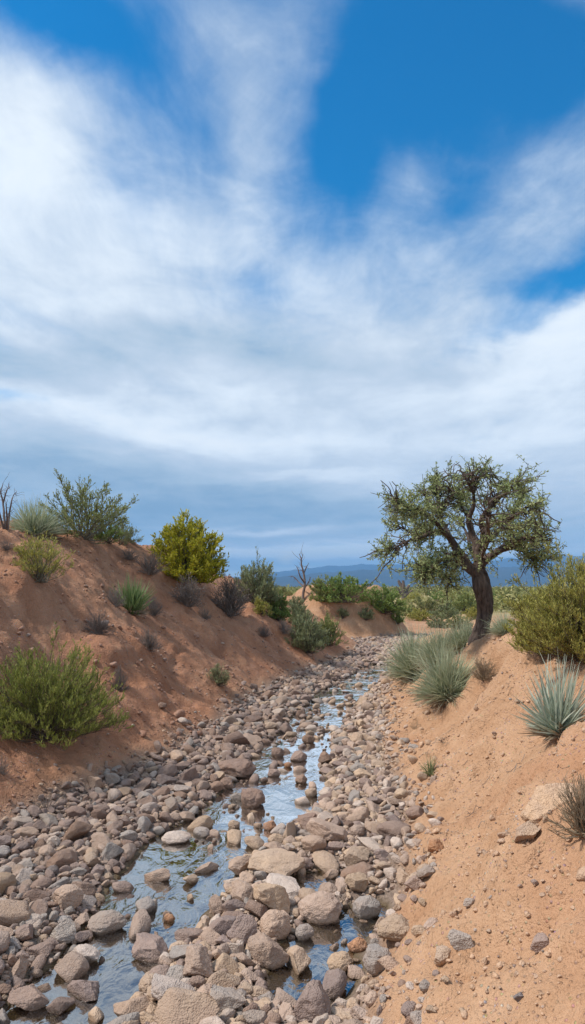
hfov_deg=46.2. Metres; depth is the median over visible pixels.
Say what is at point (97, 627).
dry shrub
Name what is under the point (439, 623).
plain bush
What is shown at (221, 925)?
cobble
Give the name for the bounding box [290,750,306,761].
river stone
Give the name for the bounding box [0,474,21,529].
dead shrub
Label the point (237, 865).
river stone
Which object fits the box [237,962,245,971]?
cobble
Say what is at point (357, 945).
river stone
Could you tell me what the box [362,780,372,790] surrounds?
cobble
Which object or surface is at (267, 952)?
river stone
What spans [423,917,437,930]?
cobble
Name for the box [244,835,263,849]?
cobble
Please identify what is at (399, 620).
shrub
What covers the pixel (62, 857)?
cobble
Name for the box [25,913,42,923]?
cobble
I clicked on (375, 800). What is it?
cobble
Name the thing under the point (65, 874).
cobble
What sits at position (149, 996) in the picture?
cobble
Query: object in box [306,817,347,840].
river stone
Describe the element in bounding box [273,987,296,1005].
cobble
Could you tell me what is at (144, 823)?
cobble
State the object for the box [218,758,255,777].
river stone
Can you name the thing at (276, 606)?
green shrub
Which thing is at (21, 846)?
cobble
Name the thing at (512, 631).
olive bush
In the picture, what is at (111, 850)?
cobble
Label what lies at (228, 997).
river stone
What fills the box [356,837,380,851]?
cobble
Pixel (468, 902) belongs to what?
river stone
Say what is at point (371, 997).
cobble
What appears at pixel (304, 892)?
cobble
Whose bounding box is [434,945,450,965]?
river stone
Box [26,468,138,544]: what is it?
creosote bush
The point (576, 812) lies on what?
dry shrub
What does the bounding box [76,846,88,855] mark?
cobble
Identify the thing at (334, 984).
cobble
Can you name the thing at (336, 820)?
cobble
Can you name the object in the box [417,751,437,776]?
tuft
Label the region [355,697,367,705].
cobble
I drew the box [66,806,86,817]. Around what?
cobble
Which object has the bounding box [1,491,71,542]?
silver grass
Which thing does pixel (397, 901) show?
cobble
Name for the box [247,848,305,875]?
river stone
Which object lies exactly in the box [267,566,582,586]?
hills
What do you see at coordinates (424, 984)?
river stone
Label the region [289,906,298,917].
cobble
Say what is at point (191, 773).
cobble
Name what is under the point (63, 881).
cobble
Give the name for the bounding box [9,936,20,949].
cobble
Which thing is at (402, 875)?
cobble
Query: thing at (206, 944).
cobble
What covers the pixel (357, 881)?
river stone
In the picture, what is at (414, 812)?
cobble
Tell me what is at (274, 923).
river stone
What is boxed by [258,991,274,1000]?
cobble
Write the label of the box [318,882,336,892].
cobble
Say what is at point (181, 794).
cobble
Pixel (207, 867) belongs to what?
cobble
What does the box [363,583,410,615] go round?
mound bush
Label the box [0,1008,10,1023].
cobble
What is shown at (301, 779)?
river stone
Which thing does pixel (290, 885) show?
cobble
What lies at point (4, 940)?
cobble
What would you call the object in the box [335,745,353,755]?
cobble
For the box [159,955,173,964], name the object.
cobble
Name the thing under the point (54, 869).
river stone
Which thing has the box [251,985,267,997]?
river stone
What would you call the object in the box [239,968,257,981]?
cobble
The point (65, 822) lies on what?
cobble
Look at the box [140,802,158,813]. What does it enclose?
cobble
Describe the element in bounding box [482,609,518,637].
silver grass
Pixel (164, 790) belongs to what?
cobble
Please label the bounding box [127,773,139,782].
cobble
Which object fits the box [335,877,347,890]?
cobble
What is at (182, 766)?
cobble
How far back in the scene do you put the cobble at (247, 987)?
3.29 m
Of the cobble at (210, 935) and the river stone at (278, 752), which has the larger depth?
the river stone at (278, 752)
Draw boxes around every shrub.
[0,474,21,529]
[0,540,15,550]
[0,756,9,775]
[12,527,75,582]
[31,791,61,813]
[82,607,112,634]
[93,523,123,543]
[106,517,143,545]
[106,586,126,607]
[107,660,132,691]
[117,545,141,560]
[133,552,169,574]
[140,622,164,654]
[145,595,162,616]
[168,571,207,608]
[197,608,211,619]
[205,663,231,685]
[210,569,254,618]
[228,546,282,604]
[252,596,273,615]
[257,625,272,637]
[263,588,292,620]
[278,618,293,633]
[284,608,332,653]
[287,601,309,623]
[289,595,306,608]
[314,610,349,645]
[336,605,349,618]
[358,604,374,620]
[390,611,404,623]
[470,655,498,680]
[541,772,584,838]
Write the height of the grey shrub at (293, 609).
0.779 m
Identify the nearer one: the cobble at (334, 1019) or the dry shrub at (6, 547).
the cobble at (334, 1019)
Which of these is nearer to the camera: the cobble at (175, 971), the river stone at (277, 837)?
the cobble at (175, 971)
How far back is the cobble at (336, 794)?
6.28 m
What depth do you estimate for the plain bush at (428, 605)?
48.34 m
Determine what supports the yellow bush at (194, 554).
on the ground at (38, 608)
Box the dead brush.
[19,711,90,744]
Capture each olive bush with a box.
[502,534,584,663]
[503,585,552,656]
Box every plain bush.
[272,585,292,595]
[401,592,424,602]
[406,607,432,621]
[408,594,440,613]
[426,614,451,628]
[427,591,446,601]
[427,600,460,618]
[445,613,472,627]
[449,591,476,611]
[461,607,476,619]
[493,587,522,608]
[510,594,531,616]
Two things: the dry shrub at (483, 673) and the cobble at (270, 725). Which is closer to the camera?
the dry shrub at (483, 673)
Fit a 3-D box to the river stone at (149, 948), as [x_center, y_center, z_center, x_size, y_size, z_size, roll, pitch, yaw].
[-0.753,2.389,3.752,0.266,0.121,0.169,5,1,16]
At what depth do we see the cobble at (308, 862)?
4.85 m
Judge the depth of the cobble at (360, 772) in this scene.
6.90 m
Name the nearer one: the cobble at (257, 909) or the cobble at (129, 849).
the cobble at (257, 909)
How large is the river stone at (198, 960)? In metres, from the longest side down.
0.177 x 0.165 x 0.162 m
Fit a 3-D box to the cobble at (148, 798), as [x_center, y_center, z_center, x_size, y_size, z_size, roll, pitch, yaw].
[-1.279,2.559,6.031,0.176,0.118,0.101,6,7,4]
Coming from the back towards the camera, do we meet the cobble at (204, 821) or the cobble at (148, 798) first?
the cobble at (148, 798)
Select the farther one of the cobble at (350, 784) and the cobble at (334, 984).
the cobble at (350, 784)
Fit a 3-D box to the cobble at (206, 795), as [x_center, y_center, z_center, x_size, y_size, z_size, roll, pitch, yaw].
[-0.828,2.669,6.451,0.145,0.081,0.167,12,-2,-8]
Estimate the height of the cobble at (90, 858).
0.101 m
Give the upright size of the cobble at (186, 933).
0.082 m
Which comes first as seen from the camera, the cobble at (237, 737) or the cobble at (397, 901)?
the cobble at (397, 901)
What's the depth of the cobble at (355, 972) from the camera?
3.54 m
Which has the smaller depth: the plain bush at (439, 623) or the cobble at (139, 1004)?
the cobble at (139, 1004)
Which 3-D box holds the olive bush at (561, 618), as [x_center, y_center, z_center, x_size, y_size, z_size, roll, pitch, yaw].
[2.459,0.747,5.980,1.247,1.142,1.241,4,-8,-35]
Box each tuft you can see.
[110,572,155,616]
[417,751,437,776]
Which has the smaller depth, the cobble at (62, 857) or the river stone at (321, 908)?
the river stone at (321, 908)
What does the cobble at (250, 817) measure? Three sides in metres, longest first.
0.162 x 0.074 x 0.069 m
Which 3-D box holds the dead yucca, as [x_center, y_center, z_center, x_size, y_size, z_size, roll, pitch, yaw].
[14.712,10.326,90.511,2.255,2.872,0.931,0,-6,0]
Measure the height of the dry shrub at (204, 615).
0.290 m
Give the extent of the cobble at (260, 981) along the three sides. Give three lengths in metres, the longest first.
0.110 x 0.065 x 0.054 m
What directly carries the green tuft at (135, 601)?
on the ground at (38, 608)
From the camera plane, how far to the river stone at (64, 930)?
3.87 m
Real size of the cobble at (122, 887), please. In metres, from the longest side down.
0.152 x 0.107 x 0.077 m
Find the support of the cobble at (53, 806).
on the ground at (38, 608)
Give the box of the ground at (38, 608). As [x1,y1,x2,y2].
[0,520,584,1023]
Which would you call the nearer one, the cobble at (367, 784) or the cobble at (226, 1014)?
the cobble at (226, 1014)
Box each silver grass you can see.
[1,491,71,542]
[374,620,433,686]
[399,634,481,713]
[402,621,464,670]
[438,614,474,653]
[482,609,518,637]
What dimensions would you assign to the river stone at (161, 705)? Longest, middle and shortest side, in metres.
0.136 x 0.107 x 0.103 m
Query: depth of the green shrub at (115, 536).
13.49 m
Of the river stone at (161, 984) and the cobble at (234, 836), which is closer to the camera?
the river stone at (161, 984)
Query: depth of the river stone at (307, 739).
8.81 m
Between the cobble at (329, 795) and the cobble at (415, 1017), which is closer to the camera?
the cobble at (415, 1017)
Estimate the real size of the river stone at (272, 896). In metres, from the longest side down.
0.242 x 0.219 x 0.174 m
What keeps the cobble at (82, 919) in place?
on the ground at (38, 608)
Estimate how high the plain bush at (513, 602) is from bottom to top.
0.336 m
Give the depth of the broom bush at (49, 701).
6.60 m
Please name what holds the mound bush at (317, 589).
on the ground at (38, 608)
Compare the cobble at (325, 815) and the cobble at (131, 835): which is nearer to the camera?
the cobble at (131, 835)
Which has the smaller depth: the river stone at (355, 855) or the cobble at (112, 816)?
the river stone at (355, 855)
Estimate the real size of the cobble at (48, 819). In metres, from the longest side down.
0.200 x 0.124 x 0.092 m
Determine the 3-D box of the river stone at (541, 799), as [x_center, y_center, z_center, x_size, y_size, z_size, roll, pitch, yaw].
[1.263,1.432,3.367,0.314,0.182,0.220,-24,2,-6]
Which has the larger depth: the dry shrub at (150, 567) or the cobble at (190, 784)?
the dry shrub at (150, 567)
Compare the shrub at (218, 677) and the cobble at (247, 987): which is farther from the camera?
the shrub at (218, 677)
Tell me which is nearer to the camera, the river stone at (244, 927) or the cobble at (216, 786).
the river stone at (244, 927)
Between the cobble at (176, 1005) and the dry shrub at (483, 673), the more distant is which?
the dry shrub at (483, 673)
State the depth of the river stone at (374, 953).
3.43 m
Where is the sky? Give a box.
[0,0,584,576]
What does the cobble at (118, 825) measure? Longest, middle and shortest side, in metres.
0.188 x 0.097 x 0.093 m
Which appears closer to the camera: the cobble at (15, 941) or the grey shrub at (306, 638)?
the cobble at (15, 941)
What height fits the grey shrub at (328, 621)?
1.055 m
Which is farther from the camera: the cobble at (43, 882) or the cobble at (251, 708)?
the cobble at (251, 708)
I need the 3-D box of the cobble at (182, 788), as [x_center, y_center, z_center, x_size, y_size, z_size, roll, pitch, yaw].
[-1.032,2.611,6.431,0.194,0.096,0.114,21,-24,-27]
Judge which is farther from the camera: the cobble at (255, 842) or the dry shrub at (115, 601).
the dry shrub at (115, 601)
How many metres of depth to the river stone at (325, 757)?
7.83 m
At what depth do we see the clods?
5.87 m
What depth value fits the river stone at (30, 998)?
3.27 m
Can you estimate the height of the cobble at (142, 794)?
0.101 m
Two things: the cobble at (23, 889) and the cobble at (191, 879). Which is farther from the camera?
the cobble at (191, 879)
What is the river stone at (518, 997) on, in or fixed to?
on the ground at (38, 608)
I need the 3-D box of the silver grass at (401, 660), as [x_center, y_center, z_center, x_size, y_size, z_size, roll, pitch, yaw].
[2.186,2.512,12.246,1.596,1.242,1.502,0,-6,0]
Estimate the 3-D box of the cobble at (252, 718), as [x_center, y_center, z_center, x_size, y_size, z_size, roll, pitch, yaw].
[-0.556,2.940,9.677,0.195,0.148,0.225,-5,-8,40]
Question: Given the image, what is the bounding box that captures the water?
[10,664,387,1018]
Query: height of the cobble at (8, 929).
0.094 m
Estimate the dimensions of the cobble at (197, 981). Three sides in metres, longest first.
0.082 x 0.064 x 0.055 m
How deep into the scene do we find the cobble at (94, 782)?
6.29 m
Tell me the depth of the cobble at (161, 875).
4.68 m
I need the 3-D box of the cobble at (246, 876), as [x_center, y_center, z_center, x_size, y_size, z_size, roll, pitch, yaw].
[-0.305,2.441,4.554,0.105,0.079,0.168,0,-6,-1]
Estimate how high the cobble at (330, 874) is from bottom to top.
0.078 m
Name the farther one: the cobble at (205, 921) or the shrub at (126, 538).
the shrub at (126, 538)
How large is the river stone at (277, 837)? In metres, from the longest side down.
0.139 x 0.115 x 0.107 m
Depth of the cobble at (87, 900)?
4.27 m
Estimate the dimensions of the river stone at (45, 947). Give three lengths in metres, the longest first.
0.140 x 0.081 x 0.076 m
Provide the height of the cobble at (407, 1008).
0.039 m
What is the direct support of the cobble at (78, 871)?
on the ground at (38, 608)
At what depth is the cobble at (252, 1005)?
3.09 m
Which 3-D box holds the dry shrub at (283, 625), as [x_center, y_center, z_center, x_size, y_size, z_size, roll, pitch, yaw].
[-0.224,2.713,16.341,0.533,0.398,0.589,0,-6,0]
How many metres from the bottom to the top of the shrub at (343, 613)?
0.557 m
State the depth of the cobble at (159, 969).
3.46 m
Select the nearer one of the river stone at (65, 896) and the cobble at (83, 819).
the river stone at (65, 896)
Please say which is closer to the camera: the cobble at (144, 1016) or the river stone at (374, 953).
the cobble at (144, 1016)
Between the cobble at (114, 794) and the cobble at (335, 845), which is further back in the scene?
the cobble at (114, 794)
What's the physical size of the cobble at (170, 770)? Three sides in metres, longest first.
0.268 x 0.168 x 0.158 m
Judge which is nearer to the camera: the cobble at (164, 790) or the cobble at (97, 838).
the cobble at (97, 838)
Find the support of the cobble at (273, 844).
on the ground at (38, 608)
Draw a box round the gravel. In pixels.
[0,630,448,1023]
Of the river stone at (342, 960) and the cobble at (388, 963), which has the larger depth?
the river stone at (342, 960)
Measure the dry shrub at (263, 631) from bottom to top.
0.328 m
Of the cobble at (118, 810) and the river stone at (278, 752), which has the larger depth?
the river stone at (278, 752)
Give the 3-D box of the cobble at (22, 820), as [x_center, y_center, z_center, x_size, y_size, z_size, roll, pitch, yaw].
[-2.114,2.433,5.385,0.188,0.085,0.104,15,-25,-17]
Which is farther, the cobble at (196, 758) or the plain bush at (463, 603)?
the plain bush at (463, 603)
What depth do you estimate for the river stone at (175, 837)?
5.38 m
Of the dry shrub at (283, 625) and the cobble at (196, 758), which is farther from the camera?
the dry shrub at (283, 625)
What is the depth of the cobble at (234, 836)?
5.38 m
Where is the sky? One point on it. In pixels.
(265, 265)
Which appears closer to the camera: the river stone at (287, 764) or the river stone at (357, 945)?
the river stone at (357, 945)
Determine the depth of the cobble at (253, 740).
8.54 m
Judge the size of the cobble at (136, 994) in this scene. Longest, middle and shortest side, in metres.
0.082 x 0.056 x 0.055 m
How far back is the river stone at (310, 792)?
6.55 m
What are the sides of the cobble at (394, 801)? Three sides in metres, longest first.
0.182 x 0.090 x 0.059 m
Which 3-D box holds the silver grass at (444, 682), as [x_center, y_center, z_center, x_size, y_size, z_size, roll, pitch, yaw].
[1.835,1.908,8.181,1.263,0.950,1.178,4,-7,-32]
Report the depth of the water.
5.73 m
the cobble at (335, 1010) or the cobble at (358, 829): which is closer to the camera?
the cobble at (335, 1010)
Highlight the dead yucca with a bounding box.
[396,580,412,598]
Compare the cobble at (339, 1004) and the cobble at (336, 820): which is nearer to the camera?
the cobble at (339, 1004)
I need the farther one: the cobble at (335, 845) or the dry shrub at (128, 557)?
the dry shrub at (128, 557)
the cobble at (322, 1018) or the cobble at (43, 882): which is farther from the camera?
the cobble at (43, 882)
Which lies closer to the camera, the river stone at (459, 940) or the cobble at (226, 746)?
the river stone at (459, 940)
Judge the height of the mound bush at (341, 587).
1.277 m
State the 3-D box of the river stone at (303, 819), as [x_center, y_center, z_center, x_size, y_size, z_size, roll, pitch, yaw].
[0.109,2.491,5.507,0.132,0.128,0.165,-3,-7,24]
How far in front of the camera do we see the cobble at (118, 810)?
5.76 m
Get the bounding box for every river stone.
[7,985,49,1011]
[11,955,29,978]
[26,940,53,956]
[46,835,60,844]
[46,865,58,874]
[50,918,75,943]
[52,884,83,909]
[67,980,99,1002]
[72,943,100,963]
[87,909,126,937]
[131,932,168,964]
[138,973,154,992]
[151,973,194,1000]
[158,702,166,708]
[161,830,190,844]
[164,913,174,922]
[168,733,176,739]
[182,944,213,977]
[208,894,222,915]
[210,984,246,1015]
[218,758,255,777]
[220,777,232,788]
[226,914,256,945]
[228,820,239,828]
[228,856,249,874]
[231,879,253,901]
[241,788,264,807]
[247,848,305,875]
[247,932,289,969]
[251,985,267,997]
[253,882,290,913]
[260,909,290,939]
[263,820,275,830]
[267,769,280,776]
[268,833,283,843]
[271,747,284,756]
[284,762,291,767]
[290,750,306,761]
[294,979,330,1022]
[295,774,306,783]
[295,923,313,942]
[297,812,316,826]
[298,891,341,925]
[302,735,314,743]
[304,788,316,796]
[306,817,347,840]
[318,751,331,762]
[327,951,352,972]
[344,846,369,866]
[344,872,368,892]
[347,937,366,952]
[350,762,365,772]
[352,895,380,920]
[362,943,391,975]
[377,914,409,941]
[404,875,422,890]
[416,864,434,877]
[419,979,429,992]
[428,839,443,852]
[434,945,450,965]
[448,929,473,950]
[463,898,474,906]
[513,992,523,1001]
[515,821,540,842]
[520,783,578,823]
[530,932,548,952]
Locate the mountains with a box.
[233,556,584,578]
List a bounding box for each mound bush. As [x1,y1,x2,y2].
[307,574,340,601]
[314,571,377,602]
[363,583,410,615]
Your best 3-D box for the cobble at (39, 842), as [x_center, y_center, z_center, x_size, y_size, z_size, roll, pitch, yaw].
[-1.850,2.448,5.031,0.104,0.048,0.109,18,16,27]
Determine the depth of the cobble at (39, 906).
4.05 m
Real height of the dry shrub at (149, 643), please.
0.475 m
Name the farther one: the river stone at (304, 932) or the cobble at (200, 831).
the cobble at (200, 831)
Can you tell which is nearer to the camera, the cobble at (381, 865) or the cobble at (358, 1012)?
the cobble at (358, 1012)
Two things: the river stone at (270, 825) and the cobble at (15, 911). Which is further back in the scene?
the river stone at (270, 825)
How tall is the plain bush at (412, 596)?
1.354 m
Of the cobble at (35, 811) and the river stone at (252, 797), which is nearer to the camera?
the cobble at (35, 811)
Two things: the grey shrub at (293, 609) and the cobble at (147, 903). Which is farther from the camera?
the grey shrub at (293, 609)
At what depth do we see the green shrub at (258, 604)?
16.27 m
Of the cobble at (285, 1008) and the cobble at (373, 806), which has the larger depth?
the cobble at (373, 806)
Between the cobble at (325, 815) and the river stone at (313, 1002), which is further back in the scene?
the cobble at (325, 815)
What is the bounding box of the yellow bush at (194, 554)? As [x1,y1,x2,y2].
[146,508,229,584]
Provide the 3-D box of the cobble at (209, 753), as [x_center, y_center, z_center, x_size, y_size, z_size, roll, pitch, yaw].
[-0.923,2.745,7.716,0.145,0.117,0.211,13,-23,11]
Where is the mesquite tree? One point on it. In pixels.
(429, 568)
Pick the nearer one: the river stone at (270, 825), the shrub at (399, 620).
the river stone at (270, 825)
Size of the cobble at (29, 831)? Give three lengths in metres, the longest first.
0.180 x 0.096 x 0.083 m
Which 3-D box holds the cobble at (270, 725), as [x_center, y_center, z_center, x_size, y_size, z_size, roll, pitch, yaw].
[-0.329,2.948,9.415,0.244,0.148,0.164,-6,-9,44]
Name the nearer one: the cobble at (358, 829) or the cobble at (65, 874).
the cobble at (65, 874)
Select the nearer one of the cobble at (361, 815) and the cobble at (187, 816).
the cobble at (361, 815)
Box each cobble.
[0,835,11,845]
[0,845,9,857]
[0,872,16,895]
[0,899,33,926]
[0,925,13,935]
[0,931,9,953]
[0,959,4,974]
[0,983,11,995]
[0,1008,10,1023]
[7,953,17,966]
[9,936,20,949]
[10,864,24,872]
[11,816,34,826]
[12,841,29,851]
[14,924,32,941]
[16,826,38,836]
[16,868,35,884]
[18,857,32,867]
[18,884,30,896]
[19,849,36,858]
[21,888,51,901]
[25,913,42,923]
[27,805,41,817]
[30,877,52,889]
[30,954,46,969]
[31,899,47,914]
[34,838,45,848]
[38,844,55,857]
[39,813,57,825]
[43,937,58,945]
[46,800,56,808]
[46,848,77,868]
[46,996,75,1014]
[48,877,70,887]
[54,951,88,984]
[57,819,74,826]
[57,915,71,923]
[58,871,70,877]
[62,820,92,840]
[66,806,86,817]
[70,867,86,876]
[72,881,95,895]
[74,817,89,823]
[74,912,89,925]
[74,930,92,942]
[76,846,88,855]
[80,894,96,907]
[83,851,97,866]
[87,776,103,788]
[91,832,110,847]
[91,864,104,875]
[92,804,109,810]
[96,826,103,832]
[100,842,123,860]
[104,773,120,783]
[106,812,118,821]
[107,788,121,802]
[107,820,122,833]
[111,806,123,814]
[112,880,133,894]
[113,995,150,1016]
[118,817,132,826]
[118,830,138,840]
[121,843,135,860]
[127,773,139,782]
[129,909,150,942]
[130,991,143,998]
[134,777,151,790]
[135,896,155,913]
[136,816,150,833]
[137,791,155,798]
[138,795,157,804]
[139,1010,153,1023]
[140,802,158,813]
[144,868,170,881]
[146,985,156,1001]
[149,964,169,974]
[152,786,170,795]
[153,987,219,1023]
[156,764,177,776]
[156,774,176,784]
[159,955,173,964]
[164,797,177,810]
[166,964,184,979]
[168,940,186,951]
[169,944,201,959]
[170,749,182,761]
[173,784,191,792]
[174,791,186,798]
[174,928,202,941]
[175,761,189,771]
[176,958,184,965]
[179,766,198,780]
[179,811,194,821]
[183,874,197,885]
[184,781,194,786]
[187,815,212,831]
[189,806,198,814]
[190,975,204,987]
[191,755,204,761]
[193,826,209,837]
[194,862,218,874]
[195,923,207,928]
[196,917,208,925]
[196,983,212,993]
[198,789,211,800]
[199,940,210,950]
[200,927,219,945]
[205,750,216,757]
[205,970,240,986]
[207,781,223,791]
[208,915,235,935]
[209,913,220,924]
[211,735,224,740]
[212,952,238,974]
[215,934,231,943]
[219,943,229,953]
[220,899,245,911]
[220,1008,235,1022]
[221,743,233,750]
[222,731,249,744]
[222,911,243,916]
[223,877,238,882]
[227,829,241,848]
[228,943,244,953]
[230,792,240,800]
[234,952,255,965]
[236,981,252,994]
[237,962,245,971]
[238,988,246,997]
[239,871,254,883]
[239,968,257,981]
[242,1009,266,1023]
[243,715,262,722]
[243,733,261,745]
[243,1002,257,1011]
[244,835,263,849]
[244,899,267,918]
[247,812,254,822]
[248,705,259,712]
[255,977,266,985]
[256,997,270,1009]
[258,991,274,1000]
[262,690,275,698]
[264,841,281,848]
[264,1012,280,1023]
[265,721,277,728]
[266,873,299,897]
[270,823,285,833]
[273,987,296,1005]
[279,1002,294,1021]
[283,820,296,837]
[284,843,294,850]
[287,945,310,976]
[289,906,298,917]
[299,887,315,898]
[301,835,326,852]
[304,857,312,868]
[312,850,338,872]
[312,1013,328,1023]
[317,811,333,820]
[318,793,331,801]
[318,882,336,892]
[320,766,333,773]
[322,869,338,880]
[322,968,347,1002]
[325,841,345,850]
[329,1015,341,1023]
[331,815,340,825]
[331,1002,345,1007]
[331,1006,343,1016]
[332,790,339,797]
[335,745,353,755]
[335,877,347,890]
[340,861,374,878]
[340,1011,351,1020]
[341,738,350,744]
[344,782,353,787]
[345,810,369,822]
[347,964,364,979]
[348,789,359,801]
[350,732,363,742]
[350,824,365,836]
[350,1006,367,1019]
[353,768,371,777]
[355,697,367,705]
[356,718,366,726]
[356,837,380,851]
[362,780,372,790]
[364,821,380,833]
[364,990,377,1007]
[366,800,378,812]
[367,796,383,803]
[371,759,383,765]
[373,849,388,859]
[376,820,410,838]
[377,861,390,869]
[377,955,399,970]
[383,779,391,786]
[385,814,401,821]
[388,798,402,805]
[390,837,402,848]
[393,893,401,904]
[396,868,408,884]
[401,1001,415,1016]
[405,805,423,819]
[410,1010,421,1023]
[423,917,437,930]
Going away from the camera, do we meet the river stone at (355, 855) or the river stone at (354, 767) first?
the river stone at (355, 855)
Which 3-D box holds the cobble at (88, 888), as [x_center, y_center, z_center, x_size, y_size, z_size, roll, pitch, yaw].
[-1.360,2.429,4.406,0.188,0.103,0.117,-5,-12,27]
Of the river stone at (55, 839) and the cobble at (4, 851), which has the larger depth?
the river stone at (55, 839)
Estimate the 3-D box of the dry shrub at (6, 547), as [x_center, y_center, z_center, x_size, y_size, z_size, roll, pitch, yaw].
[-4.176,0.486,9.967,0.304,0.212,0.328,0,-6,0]
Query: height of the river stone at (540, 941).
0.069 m
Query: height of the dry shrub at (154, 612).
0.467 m
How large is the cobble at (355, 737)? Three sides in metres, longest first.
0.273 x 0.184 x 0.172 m
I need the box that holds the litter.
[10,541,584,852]
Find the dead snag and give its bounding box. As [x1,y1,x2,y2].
[288,545,309,598]
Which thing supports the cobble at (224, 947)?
on the ground at (38, 608)
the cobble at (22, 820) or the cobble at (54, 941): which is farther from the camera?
the cobble at (22, 820)
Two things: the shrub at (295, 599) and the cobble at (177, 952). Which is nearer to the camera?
the cobble at (177, 952)
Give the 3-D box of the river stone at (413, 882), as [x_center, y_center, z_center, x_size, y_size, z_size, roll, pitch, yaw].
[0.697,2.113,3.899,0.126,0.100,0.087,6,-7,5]
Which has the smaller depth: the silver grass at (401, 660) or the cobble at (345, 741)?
the cobble at (345, 741)
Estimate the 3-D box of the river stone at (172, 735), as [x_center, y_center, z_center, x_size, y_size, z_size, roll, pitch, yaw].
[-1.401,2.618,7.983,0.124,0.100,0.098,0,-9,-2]
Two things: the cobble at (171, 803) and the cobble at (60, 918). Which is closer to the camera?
the cobble at (60, 918)
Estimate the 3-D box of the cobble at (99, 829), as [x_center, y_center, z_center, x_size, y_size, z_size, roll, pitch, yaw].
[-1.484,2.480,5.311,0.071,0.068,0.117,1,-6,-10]
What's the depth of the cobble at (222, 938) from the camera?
3.71 m
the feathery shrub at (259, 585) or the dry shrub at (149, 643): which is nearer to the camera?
the dry shrub at (149, 643)
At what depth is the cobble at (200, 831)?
5.51 m
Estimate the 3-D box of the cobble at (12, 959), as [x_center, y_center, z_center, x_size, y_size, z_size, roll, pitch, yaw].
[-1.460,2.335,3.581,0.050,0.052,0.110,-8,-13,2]
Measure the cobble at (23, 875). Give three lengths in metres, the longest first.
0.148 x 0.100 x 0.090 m
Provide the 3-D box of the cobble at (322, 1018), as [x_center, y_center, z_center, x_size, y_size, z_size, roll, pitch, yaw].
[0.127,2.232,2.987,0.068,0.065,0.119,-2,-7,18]
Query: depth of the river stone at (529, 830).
3.18 m
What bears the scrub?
on the ground at (38, 608)
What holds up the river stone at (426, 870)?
on the river stone at (413, 882)
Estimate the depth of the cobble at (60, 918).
4.01 m
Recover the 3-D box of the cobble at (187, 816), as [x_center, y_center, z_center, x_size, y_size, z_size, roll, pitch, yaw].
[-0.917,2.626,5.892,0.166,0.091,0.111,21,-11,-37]
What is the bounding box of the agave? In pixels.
[509,648,584,741]
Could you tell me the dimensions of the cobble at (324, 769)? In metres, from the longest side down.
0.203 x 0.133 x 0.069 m
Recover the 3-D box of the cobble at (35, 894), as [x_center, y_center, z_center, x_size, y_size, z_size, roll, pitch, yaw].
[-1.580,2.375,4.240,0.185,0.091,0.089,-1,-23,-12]
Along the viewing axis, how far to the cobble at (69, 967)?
3.54 m
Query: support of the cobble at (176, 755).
on the ground at (38, 608)
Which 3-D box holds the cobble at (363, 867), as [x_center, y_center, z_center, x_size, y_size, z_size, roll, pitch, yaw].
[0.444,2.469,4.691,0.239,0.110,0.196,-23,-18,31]
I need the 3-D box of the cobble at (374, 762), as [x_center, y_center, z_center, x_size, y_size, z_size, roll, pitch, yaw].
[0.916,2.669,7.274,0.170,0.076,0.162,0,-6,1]
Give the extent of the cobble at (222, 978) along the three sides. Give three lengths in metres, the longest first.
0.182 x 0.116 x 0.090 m
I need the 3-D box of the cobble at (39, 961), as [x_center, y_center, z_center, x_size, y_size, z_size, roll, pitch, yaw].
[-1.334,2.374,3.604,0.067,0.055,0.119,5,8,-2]
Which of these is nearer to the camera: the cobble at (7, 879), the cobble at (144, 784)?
the cobble at (7, 879)
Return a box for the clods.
[0,528,584,1023]
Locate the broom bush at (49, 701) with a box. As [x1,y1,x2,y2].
[0,622,132,750]
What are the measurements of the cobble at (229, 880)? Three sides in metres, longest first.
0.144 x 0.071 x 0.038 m
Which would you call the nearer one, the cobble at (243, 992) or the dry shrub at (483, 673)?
the cobble at (243, 992)
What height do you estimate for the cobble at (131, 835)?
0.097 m
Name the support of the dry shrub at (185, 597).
on the ground at (38, 608)
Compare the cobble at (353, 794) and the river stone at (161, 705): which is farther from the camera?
the river stone at (161, 705)
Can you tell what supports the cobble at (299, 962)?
on the ground at (38, 608)
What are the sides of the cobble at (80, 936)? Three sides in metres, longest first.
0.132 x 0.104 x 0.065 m
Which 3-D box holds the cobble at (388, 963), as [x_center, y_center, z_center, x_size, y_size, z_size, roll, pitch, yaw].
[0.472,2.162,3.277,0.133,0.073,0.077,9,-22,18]
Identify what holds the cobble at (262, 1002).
on the ground at (38, 608)
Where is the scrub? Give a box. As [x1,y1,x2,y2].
[272,580,571,618]
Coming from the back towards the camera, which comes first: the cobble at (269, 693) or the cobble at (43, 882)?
the cobble at (269, 693)
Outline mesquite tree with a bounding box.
[360,454,568,644]
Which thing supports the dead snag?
on the ground at (38, 608)
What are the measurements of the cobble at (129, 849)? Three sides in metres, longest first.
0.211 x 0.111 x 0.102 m
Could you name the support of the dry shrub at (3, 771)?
on the ground at (38, 608)
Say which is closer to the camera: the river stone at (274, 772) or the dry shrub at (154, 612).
the river stone at (274, 772)
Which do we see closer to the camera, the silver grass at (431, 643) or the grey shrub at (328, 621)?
the silver grass at (431, 643)
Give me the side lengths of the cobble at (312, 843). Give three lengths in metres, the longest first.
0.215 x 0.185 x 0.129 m
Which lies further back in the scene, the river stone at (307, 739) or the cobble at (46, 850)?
the river stone at (307, 739)
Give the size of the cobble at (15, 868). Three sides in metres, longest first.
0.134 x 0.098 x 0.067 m

